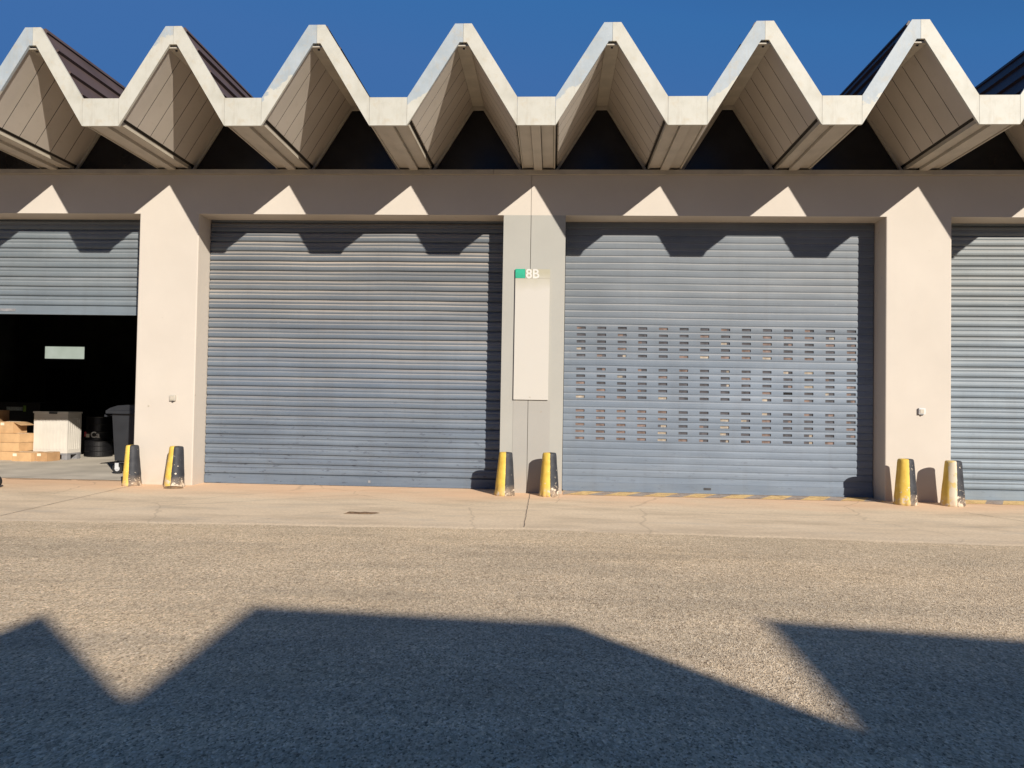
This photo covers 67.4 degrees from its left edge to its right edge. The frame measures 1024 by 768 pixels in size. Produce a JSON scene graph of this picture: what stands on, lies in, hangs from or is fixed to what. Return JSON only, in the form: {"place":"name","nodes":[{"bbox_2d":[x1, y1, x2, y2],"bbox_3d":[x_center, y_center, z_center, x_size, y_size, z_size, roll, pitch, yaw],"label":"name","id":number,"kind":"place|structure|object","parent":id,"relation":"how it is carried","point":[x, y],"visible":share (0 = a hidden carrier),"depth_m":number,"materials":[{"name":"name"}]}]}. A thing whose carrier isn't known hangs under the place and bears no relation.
{"place":"outdoors","nodes":[
{"label":"outdoors","id":0,"kind":"place"},
{"bbox_2d":[0,402,57,432],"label":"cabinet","id":1,"kind":"object","parent":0,"point":[20,411],"visible":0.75,"depth_m":16.62,"materials":[{"name":"black"}]},
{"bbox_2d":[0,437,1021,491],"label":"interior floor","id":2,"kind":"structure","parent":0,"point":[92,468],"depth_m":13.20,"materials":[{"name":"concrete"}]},
{"bbox_2d":[0,450,32,459],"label":"cardboard box","id":3,"kind":"object","parent":2,"relation":"on","point":[5,455],"visible":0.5,"depth_m":14.79,"materials":[{"name":"brown cardboard"}]},
{"bbox_2d":[0,442,32,451],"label":"cardboard box","id":4,"kind":"object","parent":3,"relation":"on","point":[17,447],"visible":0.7,"depth_m":14.82,"materials":[{"name":"brown cardboard"}]},
{"bbox_2d":[0,433,33,442],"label":"cardboard box","id":5,"kind":"object","parent":4,"relation":"on","point":[17,437],"visible":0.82,"depth_m":14.85,"materials":[{"name":"brown cardboard"}]},
{"bbox_2d":[0,421,33,432],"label":"cardboard box","id":6,"kind":"object","parent":5,"relation":"on","point":[13,426],"visible":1,"depth_m":14.99,"materials":[{"name":"brown cardboard"}]},
{"bbox_2d":[0,410,8,421],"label":"cardboard box","id":7,"kind":"object","parent":6,"relation":"on","point":[4,415],"visible":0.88,"depth_m":15.28,"materials":[{"name":"brown cardboard"}]},
{"bbox_2d":[12,451,44,461],"bbox_3d":[-9.300,1.389,14.791,0.402,0.168,0.403,1,-1,6],"label":"cardboard box","id":8,"kind":"object","parent":2,"relation":"on","point":[30,456],"visible":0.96,"depth_m":14.60,"materials":[{"name":"brown cardboard"}]},
{"bbox_2d":[36,451,59,461],"bbox_3d":[-8.949,1.393,14.813,0.233,0.173,0.343,1,-1,9],"label":"cardboard box","id":9,"kind":"object","parent":2,"relation":"on","point":[46,456],"visible":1,"depth_m":14.67,"materials":[{"name":"brown cardboard"}]},
{"bbox_2d":[60,452,80,459],"bbox_3d":[-9.072,1.427,15.311,0.720,0.125,0.420,1,-1,5],"label":"pallet","id":10,"kind":"object","parent":2,"relation":"on","point":[65,456],"visible":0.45,"depth_m":15.18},
{"bbox_2d":[33,411,82,452],"bbox_3d":[-9.064,0.956,15.320,0.740,0.815,0.445,1,-1,5],"label":"plastic crate","id":11,"kind":"object","parent":10,"relation":"on","point":[60,431],"visible":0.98,"depth_m":15.13,"materials":[{"name":"plastic"}]},
{"bbox_2d":[84,440,113,456],"bbox_3d":[-8.678,1.346,16.124,0.556,0.340,0.556,1,-1,3],"label":"stack of tyres","id":12,"kind":"object","parent":2,"relation":"on","point":[98,448],"visible":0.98,"depth_m":15.90,"materials":[{"name":"black rubber"}]},
{"bbox_2d":[84,416,112,439],"bbox_3d":[-8.671,0.919,16.130,0.515,0.505,0.524,1,-1,3],"label":"drum","id":13,"kind":"object","parent":12,"relation":"on","point":[99,427],"visible":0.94,"depth_m":15.93,"materials":[{"name":"black plastic"}]},
{"bbox_2d":[104,405,134,473],"bbox_3d":[-5.937,0.917,12.827,1.385,1.130,0.840,1,-1,3],"label":"wheeled bin","id":14,"kind":"object","parent":2,"relation":"on","point":[123,417],"visible":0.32,"depth_m":12.51,"materials":[{"name":"plastic"}]},
{"bbox_2d":[0,478,1023,767],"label":"asphalt yard","id":15,"kind":"structure","parent":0,"point":[206,646],"depth_m":3.98,"materials":[{"name":"grey asphalt"}]},
{"bbox_2d":[0,478,1023,546],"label":"concrete apron","id":16,"kind":"object","parent":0,"point":[411,507],"visible":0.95,"depth_m":8.98,"materials":[{"name":"beige concrete"}]},
{"bbox_2d":[121,445,141,485],"bbox_3d":[-5.441,1.167,11.002,0.265,0.587,0.269,0,-1,-3],"label":"bollard","id":17,"kind":"object","parent":16,"relation":"on","point":[132,471],"visible":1,"depth_m":10.92,"materials":[{"name":"metal"}]},
{"bbox_2d":[164,486,182,488],"bbox_3d":[-4.716,1.436,10.703,0.260,0.031,0.100,1,-1,-6],"label":"rubble","id":18,"kind":"object","parent":16,"relation":"on","point":[170,487],"visible":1,"depth_m":10.68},
{"bbox_2d":[163,446,184,486],"bbox_3d":[-4.787,1.176,10.925,0.289,0.587,0.287,3,-2,0],"label":"bollard","id":19,"kind":"object","parent":16,"relation":"on","point":[174,474],"visible":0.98,"depth_m":10.83,"materials":[{"name":"metal"}]},
{"bbox_2d":[343,511,377,513],"bbox_3d":[-1.691,1.446,8.634,0.400,0.014,0.115,1,-1,1],"label":"drain cover","id":20,"kind":"object","parent":16,"relation":"on","point":[350,512],"visible":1,"depth_m":8.61,"materials":[{"name":"grey metal"}]},
{"bbox_2d":[494,452,514,495],"bbox_3d":[-0.093,1.240,10.591,0.290,0.602,0.289,2,-1,0],"label":"bollard","id":21,"kind":"object","parent":16,"relation":"on","point":[504,485],"visible":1,"depth_m":10.50,"materials":[{"name":"paint"}]},
{"bbox_2d":[0,478,1019,525],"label":"slab joint","id":22,"kind":"object","parent":16,"relation":"on","point":[127,486],"visible":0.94,"depth_m":9.38,"materials":[{"name":"grey concrete"}]},
{"bbox_2d":[0,19,1023,502],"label":"warehouse","id":23,"kind":"structure","parent":16,"relation":"on","point":[770,267],"depth_m":11.11,"materials":[{"name":"grey paint"}]},
{"bbox_2d":[43,366,84,436],"bbox_3d":[-13.735,0.525,23.514,1.240,2.160,0.048,1,-1,3],"label":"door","id":24,"kind":"structure","parent":23,"relation":"in","point":[63,385],"depth_m":23.52,"materials":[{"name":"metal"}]},
{"bbox_2d":[43,344,86,360],"bbox_3d":[-13.710,-0.959,23.555,1.360,0.490,0.038,1,-1,3],"label":"window","id":25,"kind":"structure","parent":23,"relation":"in","point":[50,352],"depth_m":23.54,"materials":[{"name":"grey glass"}]},
{"bbox_2d":[0,219,139,315],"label":"roller door","id":26,"kind":"structure","parent":23,"relation":"in","point":[48,266],"depth_m":11.70,"materials":[{"name":"blue paint"}]},
{"bbox_2d":[169,395,175,401],"bbox_3d":[-4.925,0.210,11.147,0.084,0.104,0.043,1,-1,3],"label":"wall socket","id":27,"kind":"object","parent":23,"relation":"attached to","point":[172,398],"depth_m":11.13,"materials":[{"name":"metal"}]},
{"bbox_2d":[204,220,503,488],"bbox_3d":[-2.355,-0.517,11.468,4.455,4.049,0.114,1,-1,3],"label":"roller door","id":28,"kind":"structure","parent":23,"relation":"in","point":[342,353],"depth_m":11.43,"materials":[{"name":"blue paint"}]},
{"bbox_2d":[513,269,549,399],"bbox_3d":[0.281,-0.706,10.901,0.492,1.860,0.028,1,-1,3],"label":"building sign","id":29,"kind":"object","parent":23,"relation":"attached to","point":[531,333],"visible":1,"depth_m":10.89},
{"bbox_2d":[562,222,873,497],"bbox_3d":[2.982,-0.480,11.189,4.455,4.142,0.114,1,-1,3],"label":"roller door","id":30,"kind":"structure","parent":23,"relation":"in","point":[700,357],"depth_m":11.15,"materials":[{"name":"grey paint"}]},
{"bbox_2d":[918,408,925,415],"bbox_3d":[5.654,0.385,10.592,0.084,0.104,0.043,1,-1,3],"label":"wall socket","id":31,"kind":"object","parent":23,"relation":"attached to","point":[921,411],"depth_m":10.58,"materials":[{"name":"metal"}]},
{"bbox_2d":[951,223,1023,500],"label":"roller door","id":32,"kind":"structure","parent":23,"relation":"in","point":[987,260],"depth_m":10.96,"materials":[{"name":"grey paint"}]},
{"bbox_2d":[539,452,558,496],"bbox_3d":[0.513,1.247,10.568,0.288,0.607,0.285,0,-1,-2],"label":"bollard","id":33,"kind":"object","parent":16,"relation":"on","point":[549,486],"visible":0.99,"depth_m":10.47,"materials":[{"name":"paint"}]},
{"bbox_2d":[563,491,884,501],"bbox_3d":[2.933,1.584,10.863,4.417,0.001,0.475,1,-1,3],"label":"threshold marking","id":34,"kind":"object","parent":16,"relation":"on","point":[722,496],"visible":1,"depth_m":10.85,"materials":[{"name":"paint"}]},
{"bbox_2d":[893,458,917,505],"bbox_3d":[5.279,1.313,10.300,0.308,0.622,0.308,1,-1,5],"label":"bollard","id":35,"kind":"object","parent":16,"relation":"on","point":[905,492],"visible":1,"depth_m":10.20,"materials":[{"name":"paint"}]},
{"bbox_2d":[940,460,965,506],"bbox_3d":[5.890,1.328,10.259,0.308,0.612,0.303,1,-1,9],"label":"bollard","id":36,"kind":"object","parent":16,"relation":"on","point":[952,492],"visible":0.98,"depth_m":10.16,"materials":[{"name":"paint"}]},
{"bbox_2d":[965,500,1023,504],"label":"threshold marking","id":37,"kind":"object","parent":16,"relation":"on","point":[997,502],"depth_m":10.67,"materials":[{"name":"paint"}]},
{"bbox_2d":[0,0,1023,106],"label":"sky","id":38,"kind":"structure","parent":0,"point":[536,45],"materials":[{"name":"blue"}]}
]}

